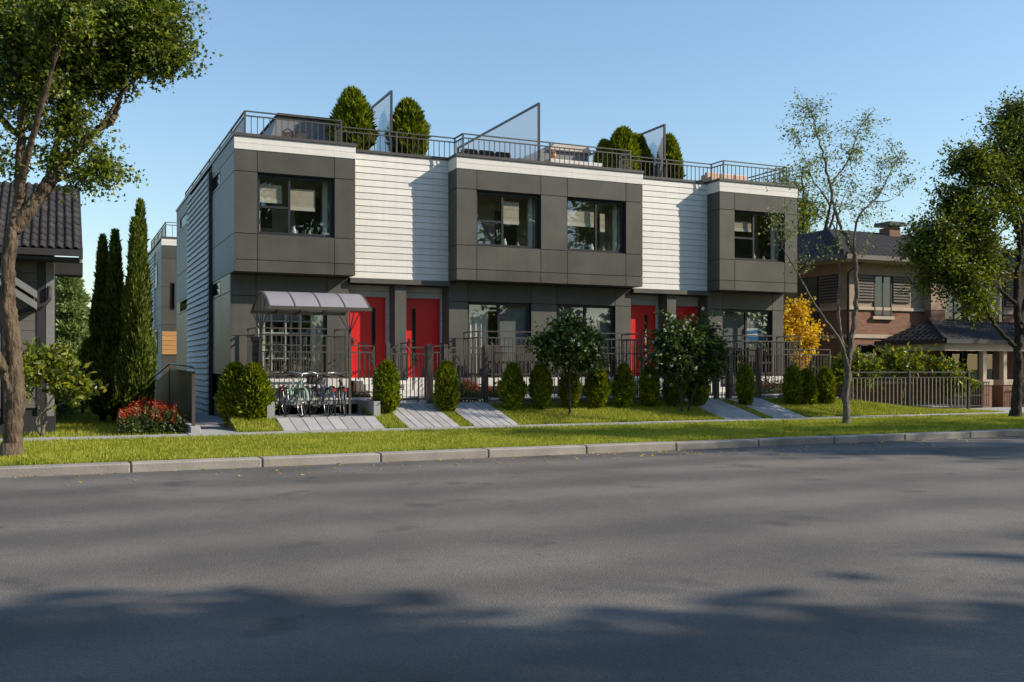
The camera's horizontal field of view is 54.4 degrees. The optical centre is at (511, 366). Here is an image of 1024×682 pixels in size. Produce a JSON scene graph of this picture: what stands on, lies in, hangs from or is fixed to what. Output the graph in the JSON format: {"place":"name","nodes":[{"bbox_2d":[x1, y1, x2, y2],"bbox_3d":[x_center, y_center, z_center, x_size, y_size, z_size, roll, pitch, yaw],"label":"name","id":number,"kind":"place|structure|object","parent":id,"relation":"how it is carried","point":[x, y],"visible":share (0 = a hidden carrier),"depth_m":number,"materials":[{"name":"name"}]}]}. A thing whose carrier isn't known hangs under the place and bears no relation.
{"place":"outdoors","nodes":[
{"label":"outdoors","id":0,"kind":"place"},
{"bbox_2d":[155,410,223,426],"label":"side walkway","id":1,"kind":"structure","parent":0,"point":[200,418],"depth_m":26.29,"materials":[{"name":"concrete"}]},
{"bbox_2d":[153,363,199,432],"bbox_3d":[-9.282,0.751,26.756,0.200,1.697,12.602,0,0,-24],"label":"ramp railing","id":2,"kind":"object","parent":1,"relation":"on","point":[175,387],"visible":0.62,"depth_m":23.56,"materials":[{"name":"grey metal"}]},
{"bbox_2d":[182,424,235,433],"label":"side walkway","id":3,"kind":"structure","parent":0,"point":[210,428],"depth_m":22.11,"materials":[{"name":"concrete"}]},
{"bbox_2d":[224,416,273,431],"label":"front lawn","id":4,"kind":"structure","parent":0,"point":[229,425],"depth_m":22.17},
{"bbox_2d":[212,361,243,423],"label":"columnar shrub","id":5,"kind":"object","parent":4,"relation":"on","point":[225,400],"visible":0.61,"depth_m":22.45,"materials":[{"name":"green plant"}]},
{"bbox_2d":[232,360,278,420],"bbox_3d":[-5.858,0.577,22.536,1.112,1.449,0.967,0,-1,-4],"label":"columnar shrub","id":6,"kind":"object","parent":4,"relation":"on","point":[257,397],"visible":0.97,"depth_m":22.32,"materials":[{"name":"green plant"}]},
{"bbox_2d":[362,407,399,425],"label":"front lawn","id":7,"kind":"structure","parent":0,"point":[364,412],"depth_m":23.96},
{"bbox_2d":[371,359,403,413],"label":"columnar shrub","id":8,"kind":"object","parent":7,"relation":"on","point":[386,382],"visible":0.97,"depth_m":23.76,"materials":[{"name":"green plant"}]},
{"bbox_2d":[392,404,458,427],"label":"garden path","id":9,"kind":"structure","parent":0,"point":[419,415],"depth_m":23.84,"materials":[{"name":"concrete"}]},
{"bbox_2d":[385,344,431,403],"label":"garden gate","id":10,"kind":"structure","parent":9,"relation":"on","point":[427,370],"depth_m":25.06,"materials":[{"name":"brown metal"}]},
{"bbox_2d":[455,402,518,425],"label":"garden path","id":11,"kind":"structure","parent":0,"point":[482,414],"depth_m":24.50,"materials":[{"name":"concrete"}]},
{"bbox_2d":[442,344,487,402],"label":"garden gate","id":12,"kind":"structure","parent":11,"relation":"on","point":[483,372],"depth_m":25.70,"materials":[{"name":"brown metal"}]},
{"bbox_2d":[0,436,1023,681],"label":"road","id":13,"kind":"structure","parent":0,"point":[866,562],"depth_m":7.46,"materials":[{"name":"asphalt"}]},
{"bbox_2d":[4,412,1006,484],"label":"fallen leaves","id":14,"kind":"object","parent":13,"relation":"on","point":[527,442],"visible":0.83,"depth_m":18.57,"materials":[{"name":"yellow plant"}]},
{"bbox_2d":[0,412,1023,440],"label":"sidewalk","id":15,"kind":"structure","parent":0,"point":[286,432],"depth_m":22.90,"materials":[{"name":"concrete"}]},
{"bbox_2d":[0,397,1023,465],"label":"yard ground","id":16,"kind":"structure","parent":0,"point":[116,426],"depth_m":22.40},
{"bbox_2d":[0,180,82,433],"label":"house","id":17,"kind":"structure","parent":16,"relation":"on","point":[50,232],"depth_m":21.65,"materials":[{"name":"grey"}]},
{"bbox_2d":[3,336,108,435],"bbox_3d":[-9.415,0.396,20.303,2.236,2.047,1.444,0,0,-24],"label":"magnolia bush","id":18,"kind":"object","parent":16,"relation":"on","point":[52,369],"visible":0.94,"depth_m":20.32,"materials":[{"name":"green plant"}]},
{"bbox_2d":[55,393,79,414],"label":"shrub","id":19,"kind":"object","parent":16,"relation":"on","point":[65,409],"visible":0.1,"depth_m":28.49,"materials":[{"name":"green plant"}]},
{"bbox_2d":[56,277,90,368],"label":"conifer tree","id":20,"kind":"object","parent":16,"relation":"on","point":[72,310],"visible":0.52,"depth_m":63.08,"materials":[{"name":"green plant"}]},
{"bbox_2d":[63,363,91,412],"bbox_3d":[-13.223,0.763,30.842,1.603,1.793,1.588,0,0,25],"label":"conifer tree","id":21,"kind":"object","parent":16,"relation":"on","point":[84,406],"visible":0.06,"depth_m":30.56,"materials":[{"name":"green plant"}]},
{"bbox_2d":[78,336,90,402],"bbox_3d":[-15.755,0.226,37.330,1.625,2.867,1.676,0,0,-24],"label":"conifer tree","id":22,"kind":"object","parent":16,"relation":"on","point":[82,351],"visible":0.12,"depth_m":37.08,"materials":[{"name":"green plant"}]},
{"bbox_2d":[81,233,108,420],"bbox_3d":[-10.803,-1.022,26.266,1.107,5.044,0.908,0,0,-24],"label":"cypress tree","id":23,"kind":"object","parent":16,"relation":"on","point":[94,315],"visible":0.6,"depth_m":26.07,"materials":[{"name":"green plant"}]},
{"bbox_2d":[92,228,124,421],"bbox_3d":[-10.361,-1.070,25.935,1.047,5.139,0.929,0,0,-24],"label":"cypress tree","id":24,"kind":"object","parent":16,"relation":"on","point":[111,338],"visible":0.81,"depth_m":25.71,"materials":[{"name":"green plant"}]},
{"bbox_2d":[113,215,154,412],"bbox_3d":[-9.422,-1.145,24.817,0.998,5.290,0.902,0,0,-24],"label":"cypress tree","id":25,"kind":"object","parent":16,"relation":"on","point":[134,369],"visible":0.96,"depth_m":24.64,"materials":[{"name":"green plant"}]},
{"bbox_2d":[134,197,157,409],"bbox_3d":[-9.413,-1.398,25.161,0.908,5.796,0.800,0,0,-24],"label":"cypress tree","id":26,"kind":"object","parent":16,"relation":"on","point":[140,210],"visible":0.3,"depth_m":25.12,"materials":[{"name":"green plant"}]},
{"bbox_2d":[115,396,187,432],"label":"flower bush","id":27,"kind":"object","parent":16,"relation":"on","point":[168,419],"visible":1,"depth_m":21.28,"materials":[{"name":"green plant"}]},
{"bbox_2d":[148,222,176,379],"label":"townhouse","id":28,"kind":"structure","parent":16,"relation":"on","point":[162,258],"depth_m":45.08,"materials":[{"name":"white"}]},
{"bbox_2d":[171,283,174,308],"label":"window","id":29,"kind":"structure","parent":28,"relation":"in","point":[172,284],"depth_m":45.06,"materials":[{"name":"black glass"}]},
{"bbox_2d":[266,402,274,418],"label":"low wall","id":30,"kind":"structure","parent":16,"relation":"on","point":[271,410],"depth_m":22.51,"materials":[{"name":"concrete"}]},
{"bbox_2d":[275,413,369,418],"bbox_3d":[-4.598,1.482,23.620,2.300,0.635,1.580,0,0,-24],"label":"bike pad","id":31,"kind":"object","parent":16,"relation":"on","point":[316,415],"visible":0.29,"depth_m":23.72,"materials":[{"name":"concrete"}]},
{"bbox_2d":[281,371,311,416],"bbox_3d":[-5.097,0.636,23.346,1.680,1.055,0.659,0,0,38],"label":"bicycle","id":32,"kind":"object","parent":31,"relation":"on","point":[297,397],"visible":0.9,"depth_m":23.24,"materials":[{"name":"metal"}]},
{"bbox_2d":[279,386,335,416],"bbox_3d":[-4.831,0.813,23.503,1.220,0.704,0.640,0,0,-24],"label":"bike rack","id":33,"kind":"object","parent":31,"relation":"on","point":[283,387],"visible":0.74,"depth_m":23.46,"materials":[{"name":"metal"}]},
{"bbox_2d":[250,291,371,415],"bbox_3d":[-4.713,-0.282,23.184,2.350,2.893,2.230,0,0,-24],"label":"bike shelter","id":34,"kind":"object","parent":31,"relation":"on","point":[296,303],"visible":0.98,"depth_m":22.70,"materials":[{"name":"grey metal"}]},
{"bbox_2d":[306,371,335,416],"bbox_3d":[-4.519,0.645,23.605,0.693,1.041,1.779,5,-2,-30],"label":"bicycle","id":35,"kind":"object","parent":31,"relation":"on","point":[317,379],"visible":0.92,"depth_m":23.73,"materials":[{"name":"metal"}]},
{"bbox_2d":[326,371,354,415],"bbox_3d":[-4.057,0.638,23.815,0.661,1.052,1.683,0,0,-33],"label":"bicycle","id":36,"kind":"object","parent":31,"relation":"on","point":[342,391],"visible":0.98,"depth_m":23.61,"materials":[{"name":"metal"}]},
{"bbox_2d":[276,397,372,414],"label":"retaining wall","id":37,"kind":"structure","parent":16,"relation":"on","point":[353,400],"depth_m":24.43,"materials":[{"name":"concrete"}]},
{"bbox_2d":[258,344,374,397],"bbox_3d":[-4.779,0.113,24.526,2.882,1.294,0.050,0,0,-24],"label":"fence","id":38,"kind":"object","parent":37,"relation":"on","point":[341,352],"visible":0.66,"depth_m":24.56,"materials":[{"name":"grey metal"}]},
{"bbox_2d":[276,416,384,430],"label":"paver ramp","id":39,"kind":"structure","parent":16,"relation":"on","point":[327,423],"depth_m":22.46,"materials":[{"name":"concrete"}]},
{"bbox_2d":[357,399,379,416],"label":"low wall","id":40,"kind":"structure","parent":16,"relation":"on","point":[372,407],"depth_m":23.84,"materials":[{"name":"concrete"}]},
{"bbox_2d":[176,90,800,418],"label":"townhouse block","id":41,"kind":"structure","parent":16,"relation":"on","point":[457,249],"depth_m":28.39,"materials":[{"name":"white"}]},
{"bbox_2d":[325,85,379,149],"bbox_3d":[-4.411,-6.684,27.632,1.548,2.243,1.362,0,0,-23],"label":"roof shrub","id":42,"kind":"object","parent":41,"relation":"on","point":[352,106],"visible":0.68,"depth_m":27.29,"materials":[{"name":"green plant"}]},
{"bbox_2d":[350,299,383,377],"bbox_3d":[-4.016,-0.785,27.529,0.982,2.190,0.093,0,0,-24],"label":"door","id":43,"kind":"structure","parent":41,"relation":"in","point":[361,331],"depth_m":27.56,"materials":[{"name":"red wood"}]},
{"bbox_2d":[384,97,430,154],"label":"roof shrub","id":44,"kind":"object","parent":41,"relation":"on","point":[408,115],"visible":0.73,"depth_m":27.96,"materials":[{"name":"green plant"}]},
{"bbox_2d":[406,300,437,377],"bbox_3d":[-2.536,-0.785,28.201,0.952,2.190,0.093,0,0,-24],"label":"door","id":45,"kind":"structure","parent":41,"relation":"in","point":[426,311],"depth_m":28.22,"materials":[{"name":"red wood"}]},
{"bbox_2d":[459,148,520,158],"bbox_3d":[-0.706,-6.000,29.394,1.840,0.800,0.720,0,0,-24],"label":"outdoor sofa","id":46,"kind":"object","parent":41,"relation":"on","point":[481,152],"visible":0.18,"depth_m":29.44,"materials":[{"name":"fabric"}]},
{"bbox_2d":[592,138,612,166],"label":"roof shrub","id":47,"kind":"object","parent":41,"relation":"on","point":[604,143],"visible":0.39,"depth_m":30.96,"materials":[{"name":"green plant"}]},
{"bbox_2d":[605,125,641,169],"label":"roof shrub","id":48,"kind":"object","parent":41,"relation":"on","point":[622,137],"visible":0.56,"depth_m":30.86,"materials":[{"name":"green plant"}]},
{"bbox_2d":[631,306,653,376],"bbox_3d":[4.034,-0.785,31.181,0.982,2.190,0.093,0,0,-24],"label":"door","id":49,"kind":"structure","parent":41,"relation":"in","point":[638,314],"depth_m":31.20,"materials":[{"name":"red paint"}]},
{"bbox_2d":[635,133,652,175],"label":"roof shrub","id":50,"kind":"object","parent":41,"relation":"on","point":[643,145],"visible":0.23,"depth_m":31.81,"materials":[{"name":"green plant"}]},
{"bbox_2d":[666,132,686,178],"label":"roof shrub","id":51,"kind":"object","parent":41,"relation":"on","point":[673,151],"visible":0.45,"depth_m":31.61,"materials":[{"name":"green plant"}]},
{"bbox_2d":[676,308,695,353],"bbox_3d":[5.502,-0.785,31.879,0.952,2.190,0.034,0,0,-24],"label":"door","id":52,"kind":"structure","parent":41,"relation":"in","point":[684,311],"depth_m":31.89,"materials":[{"name":"red paint"}]},
{"bbox_2d":[698,172,758,181],"bbox_3d":[7.172,-6.000,32.967,1.940,0.800,0.720,0,0,-24],"label":"outdoor sofa","id":53,"kind":"object","parent":41,"relation":"on","point":[729,177],"visible":0.21,"depth_m":32.93,"materials":[{"name":"fabric"}]},
{"bbox_2d":[488,396,665,402],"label":"retaining wall","id":54,"kind":"structure","parent":16,"relation":"on","point":[528,399],"depth_m":26.61,"materials":[{"name":"concrete"}]},
{"bbox_2d":[493,346,662,396],"bbox_3d":[2.055,0.133,27.121,5.592,1.334,0.050,0,0,-24],"label":"fence","id":55,"kind":"object","parent":54,"relation":"on","point":[530,353],"visible":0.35,"depth_m":26.70,"materials":[{"name":"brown metal"}]},
{"bbox_2d":[761,394,783,397],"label":"retaining wall","id":56,"kind":"structure","parent":16,"relation":"on","point":[772,395],"depth_m":29.58,"materials":[{"name":"concrete"}]},
{"bbox_2d":[765,349,830,393],"bbox_3d":[8.657,0.133,30.116,2.492,1.334,0.050,0,0,-24],"label":"fence","id":57,"kind":"object","parent":56,"relation":"on","point":[778,389],"visible":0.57,"depth_m":29.93,"materials":[{"name":"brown metal"}]},
{"bbox_2d":[754,158,848,235],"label":"background tree","id":58,"kind":"object","parent":16,"relation":"on","point":[802,203],"visible":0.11,"depth_m":53.33,"materials":[{"name":"green plant"}]},
{"bbox_2d":[783,293,832,369],"bbox_3d":[9.746,-0.511,33.844,2.438,4.029,1.618,0,0,-24],"label":"autumn tree","id":59,"kind":"object","parent":16,"relation":"on","point":[808,336],"visible":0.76,"depth_m":33.84,"materials":[{"name":"yellow plant"}]},
{"bbox_2d":[774,173,846,232],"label":"background tree","id":60,"kind":"object","parent":16,"relation":"on","point":[810,208],"visible":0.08,"depth_m":59.77,"materials":[{"name":"green plant"}]},
{"bbox_2d":[812,342,888,398],"bbox_3d":[10.648,0.295,31.349,2.709,2.240,1.327,0,0,-11],"label":"magnolia bush","id":61,"kind":"object","parent":16,"relation":"on","point":[858,364],"visible":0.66,"depth_m":31.14,"materials":[{"name":"green plant"}]},
{"bbox_2d":[867,342,936,405],"bbox_3d":[12.688,0.294,32.390,2.018,2.242,1.439,0,0,-42],"label":"magnolia bush","id":62,"kind":"object","parent":16,"relation":"on","point":[900,360],"visible":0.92,"depth_m":32.14,"materials":[{"name":"green plant"}]},
{"bbox_2d":[783,221,1023,407],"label":"brick house","id":63,"kind":"structure","parent":16,"relation":"on","point":[886,313],"depth_m":36.44,"materials":[{"name":"brick"}]},
{"bbox_2d":[797,276,819,330],"bbox_3d":[11.102,-2.355,37.484,0.090,1.990,1.300,0,0,-24],"label":"window","id":64,"kind":"structure","parent":63,"relation":"in","point":[811,283],"depth_m":37.32,"materials":[{"name":"black glass"}]},
{"bbox_2d":[859,344,903,383],"bbox_3d":[13.427,-0.080,36.244,2.200,1.440,0.100,0,0,-24],"label":"window","id":65,"kind":"structure","parent":63,"relation":"in","point":[864,348],"depth_m":36.14,"materials":[{"name":"black glass"}]},
{"bbox_2d":[871,275,894,319],"bbox_3d":[13.522,-2.515,36.276,1.040,1.610,0.100,0,0,-24],"label":"window","id":66,"kind":"structure","parent":63,"relation":"in","point":[882,284],"depth_m":36.28,"materials":[{"name":"grey glass"}]},
{"bbox_2d":[945,274,981,320],"bbox_3d":[17.067,-2.625,37.901,2.200,1.750,0.050,0,0,-24],"label":"window","id":67,"kind":"structure","parent":63,"relation":"in","point":[951,304],"depth_m":37.77,"materials":[{"name":"grey glass"}]},
{"bbox_2d":[944,351,993,401],"bbox_3d":[17.570,0.270,38.123,2.700,2.140,0.100,0,0,-24],"label":"window","id":68,"kind":"structure","parent":63,"relation":"in","point":[972,357],"depth_m":38.20,"materials":[{"name":"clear glass"}]},
{"bbox_2d":[999,284,1003,321],"bbox_3d":[18.934,-2.400,38.748,0.500,1.600,0.050,0,0,-24],"label":"window","id":69,"kind":"structure","parent":63,"relation":"in","point":[1001,319],"depth_m":38.82,"materials":[{"name":"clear glass"}]},
{"bbox_2d":[849,370,969,408],"bbox_3d":[12.602,0.785,31.466,5.130,1.330,0.080,0,0,-24],"label":"neighbour fence","id":70,"kind":"object","parent":16,"relation":"on","point":[967,390],"visible":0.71,"depth_m":31.58,"materials":[{"name":"metal"}]},
{"bbox_2d":[0,0,1023,351],"label":"sky","id":71,"kind":"structure","parent":0,"point":[720,75],"materials":[{"name":"blue"}]},
{"bbox_2d":[275,396,755,414],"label":"courtyard","id":72,"kind":"structure","parent":0,"point":[354,406],"depth_m":24.46,"materials":[{"name":"concrete"}]},
{"bbox_2d":[249,336,262,362],"bbox_3d":[-6.219,0.095,24.192,0.300,1.670,0.280,0,0,-24],"label":"utility cabinet","id":73,"kind":"object","parent":72,"relation":"on","point":[254,340],"visible":0.38,"depth_m":24.09,"materials":[{"name":"metal"}]},
{"bbox_2d":[458,378,482,401],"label":"flower bush","id":74,"kind":"object","parent":72,"relation":"on","point":[469,390],"visible":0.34,"depth_m":26.24,"materials":[{"name":"red plant"}]},
{"bbox_2d":[488,345,507,377],"bbox_3d":[-0.430,-0.150,27.817,0.540,0.920,0.520,0,0,-24],"label":"patio chair","id":75,"kind":"object","parent":72,"relation":"on","point":[497,356],"visible":0.34,"depth_m":27.99,"materials":[{"name":"metal"}]},
{"bbox_2d":[754,374,782,396],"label":"flower bush","id":76,"kind":"object","parent":72,"relation":"on","point":[775,385],"visible":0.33,"depth_m":30.16,"materials":[{"name":"white plant"}]},
{"bbox_2d":[517,345,536,377],"bbox_3d":[0.481,-0.150,28.230,0.540,0.920,0.520,0,0,-24],"label":"patio chair","id":77,"kind":"object","parent":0,"point":[519,349],"visible":0.28,"depth_m":28.36,"materials":[{"name":"metal"}]},
{"bbox_2d":[499,402,713,423],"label":"front lawn","id":78,"kind":"structure","parent":0,"point":[599,417],"depth_m":25.87,"materials":[{"name":"plant"}]},
{"bbox_2d":[495,361,527,409],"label":"columnar shrub","id":79,"kind":"object","parent":78,"relation":"on","point":[512,388],"visible":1,"depth_m":25.18,"materials":[{"name":"green plant"}]},
{"bbox_2d":[527,361,554,408],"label":"columnar shrub","id":80,"kind":"object","parent":78,"relation":"on","point":[540,386],"visible":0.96,"depth_m":25.53,"materials":[{"name":"green plant"}]},
{"bbox_2d":[520,306,614,414],"bbox_3d":[1.423,-0.128,25.259,2.362,2.866,1.768,0,0,-24],"label":"flowering shrub","id":81,"kind":"object","parent":78,"relation":"on","point":[573,345],"visible":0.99,"depth_m":25.09,"materials":[{"name":"green plant"}]},
{"bbox_2d":[556,367,582,407],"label":"columnar shrub","id":82,"kind":"object","parent":78,"relation":"on","point":[576,391],"visible":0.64,"depth_m":25.89,"materials":[{"name":"green plant"}]},
{"bbox_2d":[582,366,612,407],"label":"columnar shrub","id":83,"kind":"object","parent":78,"relation":"on","point":[596,389],"visible":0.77,"depth_m":26.20,"materials":[{"name":"green plant"}]},
{"bbox_2d":[610,361,636,407],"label":"columnar shrub","id":84,"kind":"object","parent":78,"relation":"on","point":[624,388],"visible":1,"depth_m":26.55,"materials":[{"name":"green plant"}]},
{"bbox_2d":[638,364,661,406],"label":"columnar shrub","id":85,"kind":"object","parent":78,"relation":"on","point":[649,391],"visible":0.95,"depth_m":26.90,"materials":[{"name":"green plant"}]},
{"bbox_2d":[661,369,687,406],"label":"columnar shrub","id":86,"kind":"object","parent":78,"relation":"on","point":[670,394],"visible":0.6,"depth_m":27.21,"materials":[{"name":"green plant"}]},
{"bbox_2d":[636,307,740,411],"bbox_3d":[4.830,-0.158,26.909,3.116,2.937,1.626,0,0,-24],"label":"flowering shrub","id":87,"kind":"object","parent":78,"relation":"on","point":[706,359],"visible":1,"depth_m":26.72,"materials":[{"name":"green plant"}]},
{"bbox_2d":[399,397,837,403],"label":"courtyard","id":88,"kind":"structure","parent":0,"point":[559,401],"depth_m":25.90,"materials":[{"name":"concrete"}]},
{"bbox_2d":[432,346,442,403],"bbox_3d":[-1.900,0.203,25.272,0.302,1.474,0.050,0,0,-24],"label":"fence","id":89,"kind":"object","parent":88,"relation":"on","point":[441,352],"visible":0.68,"depth_m":25.22,"materials":[{"name":"grey metal"}]},
{"bbox_2d":[682,399,760,418],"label":"garden path","id":90,"kind":"structure","parent":0,"point":[718,408],"depth_m":27.42,"materials":[{"name":"concrete"}]},
{"bbox_2d":[684,376,717,398],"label":"garden gate","id":91,"kind":"structure","parent":90,"relation":"on","point":[714,394],"depth_m":28.73,"materials":[{"name":"grey metal"}]},
{"bbox_2d":[748,347,770,375],"bbox_3d":[7.857,-0.150,31.576,0.540,0.920,0.520,0,0,-24],"label":"patio chair","id":92,"kind":"object","parent":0,"point":[749,352],"visible":0.28,"depth_m":31.69,"materials":[{"name":"metal"}]},
{"bbox_2d":[730,398,804,417],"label":"garden path","id":93,"kind":"structure","parent":0,"point":[768,408],"depth_m":28.06,"materials":[{"name":"concrete"}]},
{"bbox_2d":[727,347,760,398],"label":"garden gate","id":94,"kind":"structure","parent":93,"relation":"on","point":[757,369],"depth_m":29.14,"materials":[{"name":"grey metal"}]},
{"bbox_2d":[734,363,755,404],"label":"columnar shrub","id":95,"kind":"object","parent":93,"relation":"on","point":[745,388],"visible":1,"depth_m":28.25,"materials":[{"name":"green plant"}]},
{"bbox_2d":[946,407,1023,411],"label":"driveway","id":96,"kind":"structure","parent":0,"point":[1006,409],"depth_m":33.36,"materials":[{"name":"concrete"}]},
{"bbox_2d":[928,352,983,406],"bbox_3d":[14.545,0.449,32.852,2.008,1.925,1.533,0,0,-24],"label":"magnolia bush","id":97,"kind":"object","parent":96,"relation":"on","point":[945,365],"visible":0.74,"depth_m":32.65,"materials":[{"name":"green plant"}]},
{"bbox_2d":[955,382,989,406],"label":"driveway gate","id":98,"kind":"structure","parent":96,"relation":"on","point":[976,395],"depth_m":33.63,"materials":[{"name":"metal"}]},
{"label":"verge","id":99,"kind":"structure","parent":0,"visible":0},
{"bbox_2d":[0,0,223,456],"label":"maple tree","id":100,"kind":"object","parent":99,"relation":"on","point":[65,54],"visible":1,"depth_m":15.71,"materials":[{"name":"green plant"}]},
{"bbox_2d":[757,87,925,423],"bbox_3d":[8.101,-2.598,24.304,4.665,8.261,1.766,0,0,-24],"label":"slender tree","id":101,"kind":"object","parent":99,"relation":"on","point":[847,359],"visible":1,"depth_m":24.34,"materials":[{"name":"green plant"}]},
{"bbox_2d":[882,85,1023,417],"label":"street tree","id":102,"kind":"object","parent":99,"relation":"on","point":[944,244],"visible":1,"depth_m":26.53,"materials":[{"name":"green plant"}]},
{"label":"front lawn","id":103,"kind":"structure","parent":0,"visible":0},
{"bbox_2d":[432,359,461,411],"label":"columnar shrub","id":104,"kind":"object","parent":103,"relation":"on","point":[446,395],"visible":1,"depth_m":24.46,"materials":[{"name":"green plant"}]},
{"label":"front lawn","id":105,"kind":"structure","parent":0,"visible":0},
{"bbox_2d":[685,366,710,405],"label":"columnar shrub","id":106,"kind":"object","parent":105,"relation":"on","point":[700,396],"visible":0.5,"depth_m":27.52,"materials":[{"name":"green plant"}]},
{"bbox_2d":[780,364,804,404],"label":"columnar shrub","id":107,"kind":"object","parent":105,"relation":"on","point":[793,379],"visible":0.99,"depth_m":28.91,"materials":[{"name":"green plant"}]},
{"bbox_2d":[801,367,819,405],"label":"columnar shrub","id":108,"kind":"object","parent":105,"relation":"on","point":[810,391],"visible":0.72,"depth_m":29.06,"materials":[{"name":"green plant"}]},
{"bbox_2d":[815,366,836,403],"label":"columnar shrub","id":109,"kind":"object","parent":105,"relation":"on","point":[826,384],"visible":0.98,"depth_m":29.42,"materials":[{"name":"green plant"}]},
{"label":"ground","id":110,"kind":"structure","parent":0,"visible":0},
{"bbox_2d":[0,429,1023,477],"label":"kerb","id":111,"kind":"structure","parent":110,"relation":"on","point":[166,465],"depth_m":16.40,"materials":[{"name":"concrete"}]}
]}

